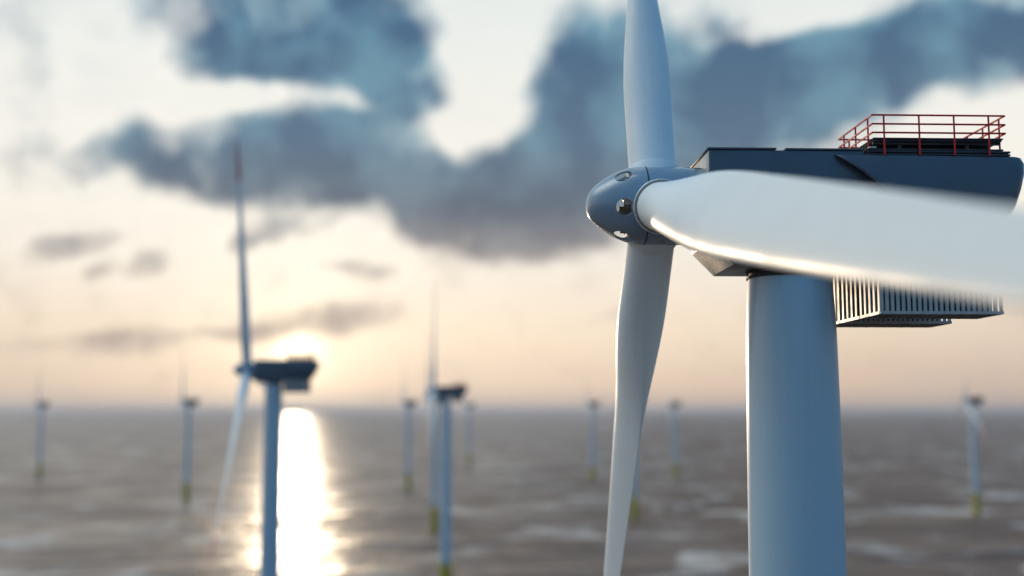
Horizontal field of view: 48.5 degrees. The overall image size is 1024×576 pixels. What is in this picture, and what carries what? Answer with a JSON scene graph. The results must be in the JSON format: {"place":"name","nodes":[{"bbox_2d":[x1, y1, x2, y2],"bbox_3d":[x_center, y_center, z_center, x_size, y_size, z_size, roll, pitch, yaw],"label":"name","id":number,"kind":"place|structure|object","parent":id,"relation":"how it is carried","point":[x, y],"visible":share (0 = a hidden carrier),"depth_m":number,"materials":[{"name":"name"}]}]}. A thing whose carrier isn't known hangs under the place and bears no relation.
{"place":"outdoors","nodes":[
{"label":"outdoors","id":0,"kind":"place"},
{"bbox_2d":[0,412,1023,575],"bbox_3d":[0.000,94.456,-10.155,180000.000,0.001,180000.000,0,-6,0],"label":"sea","id":1,"kind":"structure","parent":0,"point":[102,495],"depth_m":1276.67,"materials":[{"name":"liquid"}]},
{"bbox_2d":[24,369,49,476],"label":"wind turbine","id":2,"kind":"object","parent":1,"relation":"in","point":[41,405],"visible":1,"depth_m":1635.26,"materials":[{"name":"white paint"}]},
{"bbox_2d":[171,348,199,501],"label":"wind turbine","id":3,"kind":"object","parent":1,"relation":"in","point":[189,403],"visible":1,"depth_m":1188.09,"materials":[{"name":"white paint"}]},
{"bbox_2d":[208,141,319,575],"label":"wind turbine","id":4,"kind":"object","parent":1,"relation":"in","point":[295,376],"visible":1,"depth_m":270.24,"materials":[{"name":"white paint"}]},
{"bbox_2d":[401,374,417,489],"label":"wind turbine","id":5,"kind":"object","parent":1,"relation":"in","point":[412,403],"visible":1,"depth_m":1370.57,"materials":[{"name":"white paint"}]},
{"bbox_2d":[423,355,442,531],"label":"wind turbine","id":6,"kind":"object","parent":1,"relation":"in","point":[434,505],"visible":0.91,"depth_m":897.37,"materials":[{"name":"white paint"}]},
{"bbox_2d":[427,283,467,575],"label":"wind turbine","id":7,"kind":"object","parent":1,"relation":"in","point":[456,392],"visible":1,"depth_m":562.40,"materials":[{"name":"white paint"}]},
{"bbox_2d":[464,398,474,464],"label":"wind turbine","id":8,"kind":"object","parent":1,"relation":"in","point":[471,405],"visible":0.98,"depth_m":2003.91,"materials":[{"name":"white paint"}]},
{"bbox_2d":[584,381,599,479],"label":"wind turbine","id":9,"kind":"object","parent":1,"relation":"in","point":[591,423],"visible":1,"depth_m":1560.12,"materials":[{"name":"white paint"}]},
{"bbox_2d":[631,466,638,519],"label":"wind turbine","id":10,"kind":"object","parent":1,"relation":"in","point":[634,509],"visible":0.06,"depth_m":993.65,"materials":[{"name":"white paint"}]},
{"bbox_2d":[664,386,681,476],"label":"wind turbine","id":11,"kind":"object","parent":1,"relation":"in","point":[674,463],"visible":1,"depth_m":1634.87,"materials":[{"name":"white paint"}]},
{"bbox_2d":[586,0,1023,575],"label":"wind turbine","id":12,"kind":"object","parent":1,"relation":"in","point":[818,246],"visible":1,"depth_m":51.92,"materials":[{"name":"white paint"}]},
{"bbox_2d":[942,353,986,515],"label":"wind turbine","id":13,"kind":"object","parent":1,"relation":"in","point":[975,401],"visible":1,"depth_m":1035.39,"materials":[{"name":"white paint"}]},
{"bbox_2d":[0,0,1023,411],"label":"sky","id":14,"kind":"structure","parent":0,"point":[390,151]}
]}

